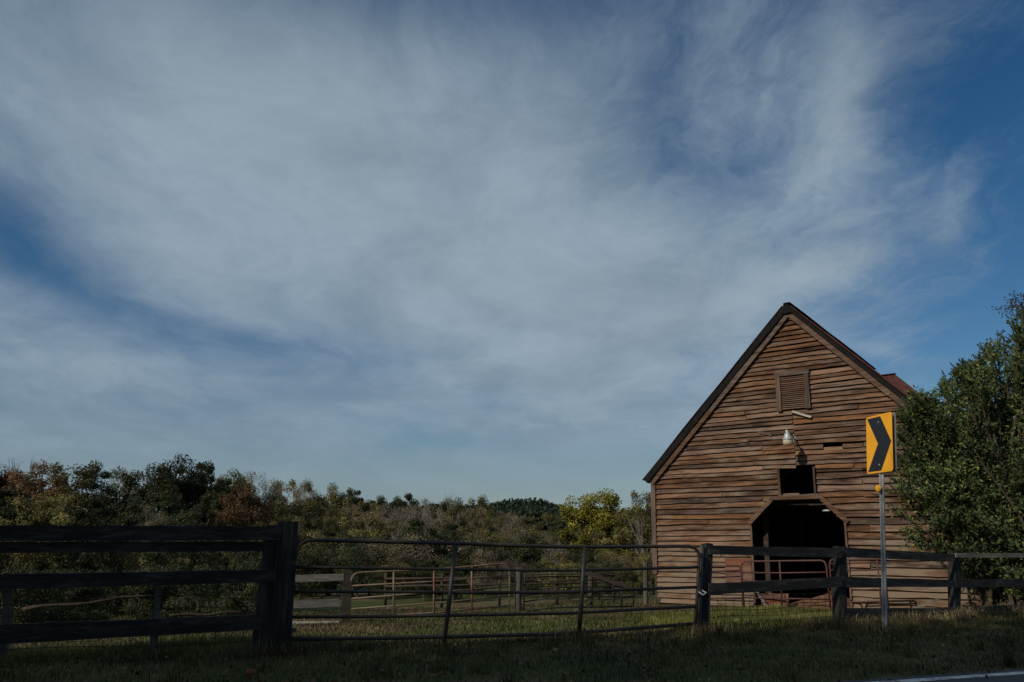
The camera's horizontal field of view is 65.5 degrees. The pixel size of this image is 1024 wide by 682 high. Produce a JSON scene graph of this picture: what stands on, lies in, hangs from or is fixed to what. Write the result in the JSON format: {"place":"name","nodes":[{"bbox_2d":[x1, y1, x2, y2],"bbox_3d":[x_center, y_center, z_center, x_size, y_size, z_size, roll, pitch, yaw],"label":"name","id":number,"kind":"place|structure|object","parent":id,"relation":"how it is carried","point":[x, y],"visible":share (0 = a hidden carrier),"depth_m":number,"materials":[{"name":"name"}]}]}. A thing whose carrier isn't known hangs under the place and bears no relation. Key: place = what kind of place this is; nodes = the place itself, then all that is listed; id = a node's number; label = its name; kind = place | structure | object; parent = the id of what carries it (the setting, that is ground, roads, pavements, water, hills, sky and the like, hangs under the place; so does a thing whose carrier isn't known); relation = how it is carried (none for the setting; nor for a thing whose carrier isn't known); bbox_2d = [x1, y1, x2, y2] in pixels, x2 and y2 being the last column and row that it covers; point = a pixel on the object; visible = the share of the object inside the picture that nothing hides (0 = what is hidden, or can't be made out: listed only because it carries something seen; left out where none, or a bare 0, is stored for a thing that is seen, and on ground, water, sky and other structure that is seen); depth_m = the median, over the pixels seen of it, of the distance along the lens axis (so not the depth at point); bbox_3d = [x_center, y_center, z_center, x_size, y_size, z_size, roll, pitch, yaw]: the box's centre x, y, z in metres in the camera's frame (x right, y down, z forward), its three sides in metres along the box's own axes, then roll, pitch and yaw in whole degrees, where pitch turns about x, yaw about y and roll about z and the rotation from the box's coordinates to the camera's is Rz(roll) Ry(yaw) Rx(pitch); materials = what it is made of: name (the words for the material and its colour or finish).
{"place":"outdoors","nodes":[
{"label":"outdoors","id":0,"kind":"place"},
{"bbox_2d":[0,604,879,665],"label":"lush grass","id":1,"kind":"structure","parent":0,"point":[773,616],"depth_m":11.44,"materials":[{"name":"green plant"}]},
{"bbox_2d":[0,610,1023,681],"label":"verge grass","id":2,"kind":"structure","parent":0,"point":[54,675],"depth_m":9.60,"materials":[{"name":"green plant"}]},
{"bbox_2d":[0,529,1023,681],"bbox_3d":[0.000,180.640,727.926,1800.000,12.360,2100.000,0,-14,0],"label":"pasture ground","id":3,"kind":"structure","parent":0,"point":[379,601],"depth_m":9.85,"materials":[{"name":"green plant"}]},
{"bbox_2d":[0,488,52,541],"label":"leafy tree","id":4,"kind":"object","parent":3,"relation":"on","point":[7,513],"visible":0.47,"depth_m":44.47,"materials":[{"name":"green plant"}]},
{"bbox_2d":[0,541,54,606],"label":"shrub","id":5,"kind":"object","parent":3,"relation":"on","point":[19,557],"visible":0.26,"depth_m":24.60,"materials":[{"name":"green plant"}]},
{"bbox_2d":[1,459,78,525],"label":"leafy tree","id":6,"kind":"object","parent":3,"relation":"on","point":[21,480],"visible":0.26,"depth_m":58.80,"materials":[{"name":"green plant"}]},
{"bbox_2d":[0,563,85,623],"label":"shrub","id":7,"kind":"object","parent":3,"relation":"on","point":[16,611],"visible":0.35,"depth_m":17.08,"materials":[{"name":"green plant"}]},
{"bbox_2d":[0,495,101,572],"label":"leafy tree","id":8,"kind":"object","parent":3,"relation":"on","point":[40,517],"visible":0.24,"depth_m":43.52,"materials":[{"name":"green plant"}]},
{"bbox_2d":[18,492,86,570],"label":"leafy tree","id":9,"kind":"object","parent":3,"relation":"on","point":[61,517],"visible":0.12,"depth_m":44.28,"materials":[{"name":"green plant"}]},
{"bbox_2d":[13,564,113,622],"bbox_3d":[-10.518,5.850,17.882,2.644,1.583,2.174,10,-17,-36],"label":"shrub","id":10,"kind":"object","parent":3,"relation":"on","point":[43,593],"visible":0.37,"depth_m":17.69,"materials":[{"name":"green plant"}]},
{"bbox_2d":[28,461,112,568],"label":"leafy tree","id":11,"kind":"object","parent":3,"relation":"on","point":[80,498],"visible":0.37,"depth_m":56.56,"materials":[{"name":"green plant"}]},
{"bbox_2d":[15,541,129,606],"bbox_3d":[-14.189,7.551,26.004,3.728,2.796,3.066,2,-14,-8],"label":"shrub","id":12,"kind":"object","parent":3,"relation":"on","point":[71,563],"visible":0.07,"depth_m":25.38,"materials":[{"name":"green plant"}]},
{"bbox_2d":[14,541,136,607],"bbox_3d":[-13.796,7.666,26.044,3.246,2.600,3.947,-4,-15,17],"label":"shrub","id":13,"kind":"object","parent":3,"relation":"on","point":[80,561],"visible":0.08,"depth_m":25.70,"materials":[{"name":"green plant"}]},
{"bbox_2d":[13,523,141,615],"bbox_3d":[-12.548,7.147,24.701,3.498,2.879,4.253,-9,-17,32],"label":"shrub","id":14,"kind":"object","parent":3,"relation":"on","point":[111,563],"visible":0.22,"depth_m":24.44,"materials":[{"name":"green plant"}]},
{"bbox_2d":[35,567,120,620],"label":"shrub","id":15,"kind":"object","parent":3,"relation":"on","point":[79,592],"visible":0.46,"depth_m":18.86,"materials":[{"name":"green plant"}]},
{"bbox_2d":[22,595,153,611],"bbox_3d":[-7.481,4.634,14.087,2.081,0.241,0.069,4,-15,-16],"label":"fallen log","id":16,"kind":"object","parent":3,"relation":"on","point":[60,604],"visible":0.88,"depth_m":13.99,"materials":[{"name":"brown wood"}]},
{"bbox_2d":[44,496,140,563],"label":"leafy tree","id":17,"kind":"object","parent":3,"relation":"on","point":[80,517],"visible":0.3,"depth_m":42.61,"materials":[{"name":"green plant"}]},
{"bbox_2d":[62,459,139,520],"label":"leafy tree","id":18,"kind":"object","parent":3,"relation":"on","point":[96,469],"visible":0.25,"depth_m":59.01,"materials":[{"name":"green plant"}]},
{"bbox_2d":[0,583,255,660],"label":"wire fence","id":19,"kind":"object","parent":3,"relation":"on","point":[7,604],"visible":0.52,"depth_m":10.23,"materials":[{"name":"grey metal"}]},
{"bbox_2d":[103,496,157,571],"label":"leafy tree","id":20,"kind":"object","parent":3,"relation":"on","point":[132,506],"visible":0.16,"depth_m":44.39,"materials":[{"name":"green plant"}]},
{"bbox_2d":[95,462,187,522],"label":"leafy tree","id":21,"kind":"object","parent":3,"relation":"on","point":[143,492],"visible":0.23,"depth_m":58.12,"materials":[{"name":"green plant"}]},
{"bbox_2d":[94,552,192,612],"bbox_3d":[-11.621,7.599,25.462,3.371,2.318,2.515,-12,-19,40],"label":"shrub","id":22,"kind":"object","parent":3,"relation":"on","point":[134,562],"visible":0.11,"depth_m":25.71,"materials":[{"name":"green plant"}]},
{"bbox_2d":[111,565,187,617],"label":"shrub","id":23,"kind":"object","parent":3,"relation":"on","point":[163,586],"visible":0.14,"depth_m":19.48,"materials":[{"name":"green plant"}]},
{"bbox_2d":[117,503,181,597],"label":"leafy tree","id":24,"kind":"object","parent":3,"relation":"on","point":[154,517],"visible":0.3,"depth_m":40.83,"materials":[{"name":"green plant"}]},
{"bbox_2d":[0,521,301,654],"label":"board fence","id":25,"kind":"object","parent":3,"relation":"on","point":[270,620],"visible":0.94,"depth_m":10.05,"materials":[{"name":"black wood"}]},
{"bbox_2d":[289,538,706,646],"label":"tube gate","id":26,"kind":"structure","parent":25,"relation":"attached to","point":[447,615],"depth_m":11.45,"materials":[{"name":"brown metal"}]},
{"bbox_2d":[119,564,183,618],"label":"shrub","id":27,"kind":"object","parent":3,"relation":"on","point":[129,607],"visible":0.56,"depth_m":18.78,"materials":[{"name":"green plant"}]},
{"bbox_2d":[121,493,201,564],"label":"leafy tree","id":28,"kind":"object","parent":3,"relation":"on","point":[171,506],"visible":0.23,"depth_m":44.09,"materials":[{"name":"green plant"}]},
{"bbox_2d":[141,452,215,525],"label":"leafy tree","id":29,"kind":"object","parent":3,"relation":"on","point":[173,484],"visible":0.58,"depth_m":56.99,"materials":[{"name":"green plant"}]},
{"bbox_2d":[141,561,233,617],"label":"shrub","id":30,"kind":"object","parent":3,"relation":"on","point":[180,604],"visible":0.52,"depth_m":18.68,"materials":[{"name":"green plant"}]},
{"bbox_2d":[160,460,227,560],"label":"leafy tree","id":31,"kind":"object","parent":3,"relation":"on","point":[210,474],"visible":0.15,"depth_m":59.98,"materials":[{"name":"green plant"}]},
{"bbox_2d":[138,540,255,617],"bbox_3d":[-9.603,7.007,23.703,3.767,2.511,3.098,-9,-17,32],"label":"shrub","id":32,"kind":"object","parent":3,"relation":"on","point":[151,557],"visible":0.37,"depth_m":23.57,"materials":[{"name":"green plant"}]},
{"bbox_2d":[163,503,236,569],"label":"leafy tree","id":33,"kind":"object","parent":3,"relation":"on","point":[196,513],"visible":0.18,"depth_m":42.47,"materials":[{"name":"green plant"}]},
{"bbox_2d":[181,490,249,588],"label":"leafy tree","id":34,"kind":"object","parent":3,"relation":"on","point":[206,498],"visible":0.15,"depth_m":48.82,"materials":[{"name":"green plant"}]},
{"bbox_2d":[200,555,260,615],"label":"shrub","id":35,"kind":"object","parent":3,"relation":"on","point":[230,602],"visible":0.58,"depth_m":16.69,"materials":[{"name":"green plant"}]},
{"bbox_2d":[205,469,262,569],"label":"leafy tree","id":36,"kind":"object","parent":3,"relation":"on","point":[228,481],"visible":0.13,"depth_m":62.85,"materials":[{"name":"green plant"}]},
{"bbox_2d":[194,481,276,569],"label":"leafy tree","id":37,"kind":"object","parent":3,"relation":"on","point":[232,515],"visible":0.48,"depth_m":46.54,"materials":[{"name":"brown plant"}]},
{"bbox_2d":[207,540,313,610],"bbox_3d":[-8.927,7.915,27.076,3.257,2.572,3.960,-3,-14,10],"label":"shrub","id":38,"kind":"object","parent":3,"relation":"on","point":[245,558],"visible":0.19,"depth_m":27.00,"materials":[{"name":"green plant"}]},
{"bbox_2d":[247,493,299,525],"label":"leafy tree","id":39,"kind":"object","parent":3,"relation":"on","point":[271,500],"visible":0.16,"depth_m":52.57,"materials":[{"name":"green plant"}]},
{"bbox_2d":[262,478,301,517],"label":"leafy tree","id":40,"kind":"object","parent":3,"relation":"on","point":[293,484],"visible":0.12,"depth_m":72.47,"materials":[{"name":"green plant"}]},
{"bbox_2d":[254,496,332,532],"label":"leafy tree","id":41,"kind":"object","parent":3,"relation":"on","point":[284,516],"visible":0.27,"depth_m":50.37,"materials":[{"name":"green plant"}]},
{"bbox_2d":[247,569,350,624],"bbox_3d":[-5.238,6.249,19.021,2.769,1.515,0.174,5,-15,-18],"label":"plank fence","id":42,"kind":"object","parent":3,"relation":"on","point":[344,577],"visible":0.48,"depth_m":19.25,"materials":[{"name":"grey wood"}]},
{"bbox_2d":[270,513,347,549],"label":"leafy tree","id":43,"kind":"object","parent":3,"relation":"on","point":[330,522],"visible":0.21,"depth_m":43.07,"materials":[{"name":"green plant"}]},
{"bbox_2d":[293,494,341,531],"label":"leafy tree","id":44,"kind":"object","parent":3,"relation":"on","point":[321,504],"visible":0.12,"depth_m":58.55,"materials":[{"name":"green plant"}]},
{"bbox_2d":[294,547,343,599],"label":"shrub","id":45,"kind":"object","parent":3,"relation":"on","point":[302,562],"visible":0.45,"depth_m":34.31,"materials":[{"name":"green plant"}]},
{"bbox_2d":[291,479,352,513],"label":"leafy tree","id":46,"kind":"object","parent":3,"relation":"on","point":[332,496],"visible":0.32,"depth_m":82.23,"materials":[{"name":"green plant"}]},
{"bbox_2d":[293,499,365,531],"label":"leafy tree","id":47,"kind":"object","parent":3,"relation":"on","point":[355,513],"visible":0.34,"depth_m":54.78,"materials":[{"name":"green plant"}]},
{"bbox_2d":[311,525,355,595],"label":"leafy tree","id":48,"kind":"object","parent":3,"relation":"on","point":[327,533],"visible":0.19,"depth_m":40.75,"materials":[{"name":"green plant"}]},
{"bbox_2d":[295,542,376,597],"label":"shrub","id":49,"kind":"object","parent":3,"relation":"on","point":[321,560],"visible":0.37,"depth_m":37.11,"materials":[{"name":"green plant"}]},
{"bbox_2d":[322,543,387,597],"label":"shrub","id":50,"kind":"object","parent":3,"relation":"on","point":[365,556],"visible":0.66,"depth_m":35.12,"materials":[{"name":"green plant"}]},
{"bbox_2d":[306,533,407,596],"bbox_3d":[-7.548,10.921,38.875,5.226,3.169,2.868,2,-14,-9],"label":"shrub","id":51,"kind":"object","parent":3,"relation":"on","point":[371,551],"visible":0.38,"depth_m":38.62,"materials":[{"name":"green plant"}]},
{"bbox_2d":[328,533,388,596],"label":"shrub","id":52,"kind":"object","parent":3,"relation":"on","point":[361,547],"visible":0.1,"depth_m":39.41,"materials":[{"name":"green plant"}]},
{"bbox_2d":[326,512,393,594],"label":"leafy tree","id":53,"kind":"object","parent":3,"relation":"on","point":[353,530],"visible":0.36,"depth_m":44.04,"materials":[{"name":"green plant"}]},
{"bbox_2d":[366,519,405,565],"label":"leafy tree","id":54,"kind":"object","parent":3,"relation":"on","point":[391,523],"visible":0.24,"depth_m":44.48,"materials":[{"name":"green plant"}]},
{"bbox_2d":[367,560,414,597],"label":"shrub","id":55,"kind":"object","parent":3,"relation":"on","point":[397,574],"visible":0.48,"depth_m":36.19,"materials":[{"name":"green plant"}]},
{"bbox_2d":[362,540,434,588],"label":"shrub","id":56,"kind":"object","parent":3,"relation":"on","point":[389,557],"visible":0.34,"depth_m":38.98,"materials":[{"name":"green plant"}]},
{"bbox_2d":[396,517,429,595],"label":"cedar tree","id":57,"kind":"object","parent":3,"relation":"on","point":[413,522],"visible":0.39,"depth_m":40.68,"materials":[{"name":"green plant"}]},
{"bbox_2d":[401,559,443,600],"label":"shrub","id":58,"kind":"object","parent":3,"relation":"on","point":[422,564],"visible":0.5,"depth_m":34.17,"materials":[{"name":"green plant"}]},
{"bbox_2d":[375,526,479,590],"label":"shrub","id":59,"kind":"object","parent":3,"relation":"on","point":[444,535],"visible":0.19,"depth_m":41.09,"materials":[{"name":"green plant"}]},
{"bbox_2d":[412,527,443,594],"bbox_3d":[-4.112,10.941,39.532,1.668,3.370,1.958,-6,-15,21],"label":"cedar tree","id":60,"kind":"object","parent":3,"relation":"on","point":[432,531],"visible":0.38,"depth_m":39.59,"materials":[{"name":"green plant"}]},
{"bbox_2d":[350,563,509,618],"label":"rusty gate","id":61,"kind":"structure","parent":3,"relation":"on","point":[434,602],"depth_m":21.44,"materials":[{"name":"metal"}]},
{"bbox_2d":[416,557,469,602],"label":"shrub","id":62,"kind":"object","parent":3,"relation":"on","point":[456,574],"visible":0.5,"depth_m":32.64,"materials":[{"name":"green plant"}]},
{"bbox_2d":[396,530,490,588],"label":"shrub","id":63,"kind":"object","parent":3,"relation":"on","point":[420,555],"visible":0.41,"depth_m":39.49,"materials":[{"name":"green plant"}]},
{"bbox_2d":[245,497,650,530],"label":"woods","id":64,"kind":"object","parent":3,"relation":"on","point":[527,508],"visible":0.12,"depth_m":263.84,"materials":[{"name":"green plant"}]},
{"bbox_2d":[434,507,478,562],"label":"leafy tree","id":65,"kind":"object","parent":3,"relation":"on","point":[460,523],"visible":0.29,"depth_m":69.83,"materials":[{"name":"green plant"}]},
{"bbox_2d":[439,494,495,556],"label":"leafy tree","id":66,"kind":"object","parent":3,"relation":"on","point":[481,501],"visible":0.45,"depth_m":95.68,"materials":[{"name":"green plant"}]},
{"bbox_2d":[438,540,508,594],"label":"shrub","id":67,"kind":"object","parent":3,"relation":"on","point":[467,562],"visible":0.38,"depth_m":38.33,"materials":[{"name":"green plant"}]},
{"bbox_2d":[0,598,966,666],"bbox_3d":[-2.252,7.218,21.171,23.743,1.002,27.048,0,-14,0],"label":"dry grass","id":68,"kind":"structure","parent":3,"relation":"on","point":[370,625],"depth_m":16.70,"materials":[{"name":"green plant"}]},
{"bbox_2d":[468,547,503,596],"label":"shrub","id":69,"kind":"object","parent":3,"relation":"on","point":[486,580],"visible":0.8,"depth_m":36.98,"materials":[{"name":"green plant"}]},
{"bbox_2d":[476,515,511,579],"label":"leafy tree","id":70,"kind":"object","parent":3,"relation":"on","point":[494,531],"visible":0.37,"depth_m":69.77,"materials":[{"name":"green plant"}]},
{"bbox_2d":[384,573,614,607],"bbox_3d":[-0.292,8.459,26.969,8.051,1.224,0.134,3,-15,-13],"label":"pole fence","id":71,"kind":"object","parent":3,"relation":"on","point":[499,583],"visible":0.7,"depth_m":26.84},
{"bbox_2d":[5,612,1023,681],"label":"fallen leaves","id":72,"kind":"object","parent":3,"relation":"on","point":[225,672],"visible":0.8,"depth_m":9.64,"materials":[{"name":"brown plant"}]},
{"bbox_2d":[496,555,532,597],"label":"shrub","id":73,"kind":"object","parent":3,"relation":"on","point":[508,563],"visible":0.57,"depth_m":35.91,"materials":[{"name":"green plant"}]},
{"bbox_2d":[514,568,522,611],"bbox_3d":[0.177,7.235,22.518,0.256,1.584,0.222,0,-14,0],"label":"fence post","id":74,"kind":"object","parent":3,"relation":"on","point":[518,597],"visible":0.62,"depth_m":22.48,"materials":[{"name":"grey wood"}]},
{"bbox_2d":[488,538,551,590],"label":"shrub","id":75,"kind":"object","parent":3,"relation":"on","point":[515,556],"visible":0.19,"depth_m":42.19,"materials":[{"name":"green plant"}]},
{"bbox_2d":[501,531,556,586],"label":"shrub","id":76,"kind":"object","parent":3,"relation":"on","point":[533,554],"visible":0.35,"depth_m":41.72,"materials":[{"name":"green plant"}]},
{"bbox_2d":[510,514,555,557],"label":"leafy tree","id":77,"kind":"object","parent":3,"relation":"on","point":[531,529],"visible":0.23,"depth_m":75.54,"materials":[{"name":"green plant"}]},
{"bbox_2d":[522,561,559,599],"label":"shrub","id":78,"kind":"object","parent":3,"relation":"on","point":[541,565],"visible":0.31,"depth_m":34.54,"materials":[{"name":"green plant"}]},
{"bbox_2d":[536,512,562,542],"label":"leafy tree","id":79,"kind":"object","parent":3,"relation":"on","point":[553,530],"visible":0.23,"depth_m":81.29,"materials":[{"name":"green plant"}]},
{"bbox_2d":[527,552,575,594],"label":"shrub","id":80,"kind":"object","parent":3,"relation":"on","point":[548,562],"visible":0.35,"depth_m":39.38,"materials":[{"name":"green plant"}]},
{"bbox_2d":[535,563,586,600],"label":"shrub","id":81,"kind":"object","parent":3,"relation":"on","point":[576,566],"visible":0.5,"depth_m":32.12,"materials":[{"name":"green plant"}]},
{"bbox_2d":[523,571,633,611],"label":"dark gate","id":82,"kind":"structure","parent":3,"relation":"on","point":[601,578],"depth_m":23.24,"materials":[{"name":"metal"}]},
{"bbox_2d":[559,549,616,593],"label":"shrub","id":83,"kind":"object","parent":3,"relation":"on","point":[590,558],"visible":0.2,"depth_m":39.68,"materials":[{"name":"green plant"}]},
{"bbox_2d":[558,488,643,557],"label":"leafy tree","id":84,"kind":"object","parent":3,"relation":"on","point":[593,519],"visible":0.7,"depth_m":44.42,"materials":[{"name":"green plant"}]},
{"bbox_2d":[180,602,1023,662],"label":"dead weeds","id":85,"kind":"object","parent":3,"relation":"on","point":[867,620],"visible":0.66,"depth_m":12.72,"materials":[{"name":"brown plant"}]},
{"bbox_2d":[577,557,629,599],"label":"shrub","id":86,"kind":"object","parent":3,"relation":"on","point":[605,563],"visible":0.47,"depth_m":33.50,"materials":[{"name":"green plant"}]},
{"bbox_2d":[589,504,651,591],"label":"leafy tree","id":87,"kind":"object","parent":3,"relation":"on","point":[627,534],"visible":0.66,"depth_m":42.55,"materials":[{"name":"green plant"}]},
{"bbox_2d":[593,549,650,593],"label":"shrub","id":88,"kind":"object","parent":3,"relation":"on","point":[627,558],"visible":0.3,"depth_m":38.80,"materials":[{"name":"green plant"}]},
{"bbox_2d":[613,561,653,595],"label":"shrub","id":89,"kind":"object","parent":3,"relation":"on","point":[638,579],"visible":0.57,"depth_m":36.38,"materials":[{"name":"green plant"}]},
{"bbox_2d":[630,490,651,559],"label":"leafy tree","id":90,"kind":"object","parent":3,"relation":"on","point":[646,498],"visible":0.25,"depth_m":45.66,"materials":[{"name":"green plant"}]},
{"bbox_2d":[741,559,830,609],"bbox_3d":[7.080,6.358,20.735,2.336,1.321,0.048,-12,-18,39],"label":"pipe panel","id":91,"kind":"object","parent":3,"relation":"on","point":[780,573],"visible":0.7,"depth_m":20.82,"materials":[{"name":"red metal"}]},
{"bbox_2d":[642,302,983,609],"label":"barn","id":92,"kind":"structure","parent":3,"relation":"on","point":[728,468],"depth_m":23.38,"materials":[{"name":"brown wood"}]},
{"bbox_2d":[790,591,850,608],"bbox_3d":[8.837,7.111,21.834,2.801,0.514,2.279,0,-14,0],"label":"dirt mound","id":93,"kind":"object","parent":92,"relation":"in","point":[815,604],"visible":0.3,"depth_m":21.80,"materials":[{"name":"soil"}]},
{"bbox_2d":[829,558,888,607],"bbox_3d":[8.551,6.029,19.667,1.301,1.310,0.048,-8,-16,30],"label":"pipe panel","id":94,"kind":"object","parent":3,"relation":"on","point":[877,569],"visible":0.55,"depth_m":19.62,"materials":[{"name":"red metal"}]},
{"bbox_2d":[696,543,1023,632],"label":"board fence","id":95,"kind":"object","parent":3,"relation":"on","point":[839,582],"visible":0.86,"depth_m":14.06,"materials":[{"name":"grey wood"}]},
{"bbox_2d":[710,592,834,627],"bbox_3d":[4.487,4.577,13.460,2.868,0.594,0.008,6,-15,-23],"label":"wire fence","id":96,"kind":"object","parent":95,"relation":"attached to","point":[803,605],"visible":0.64,"depth_m":13.49,"materials":[{"name":"grey metal"}]},
{"bbox_2d":[866,412,896,631],"bbox_3d":[6.086,3.146,13.081,0.180,3.910,0.773,5,-14,1],"label":"chevron sign","id":97,"kind":"object","parent":3,"relation":"on","point":[881,443],"visible":0.94,"depth_m":13.23,"materials":[{"name":"metal"}]},
{"bbox_2d":[884,295,1023,606],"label":"bush","id":98,"kind":"object","parent":3,"relation":"on","point":[971,484],"visible":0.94,"depth_m":17.87,"materials":[{"name":"green plant"}]},
{"bbox_2d":[987,290,1023,391],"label":"slender tree","id":99,"kind":"object","parent":3,"relation":"on","point":[1012,305],"visible":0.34,"depth_m":22.11,"materials":[{"name":"bark"},{"name":"green leaves"}]},
{"bbox_2d":[0,0,1023,511],"label":"sky","id":100,"kind":"structure","parent":0,"point":[499,250],"materials":[{"name":"blue"}]},
{"bbox_2d":[834,669,1023,681],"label":"road","id":101,"kind":"structure","parent":0,"point":[1015,675],"depth_m":8.36,"materials":[{"name":"grey asphalt"}]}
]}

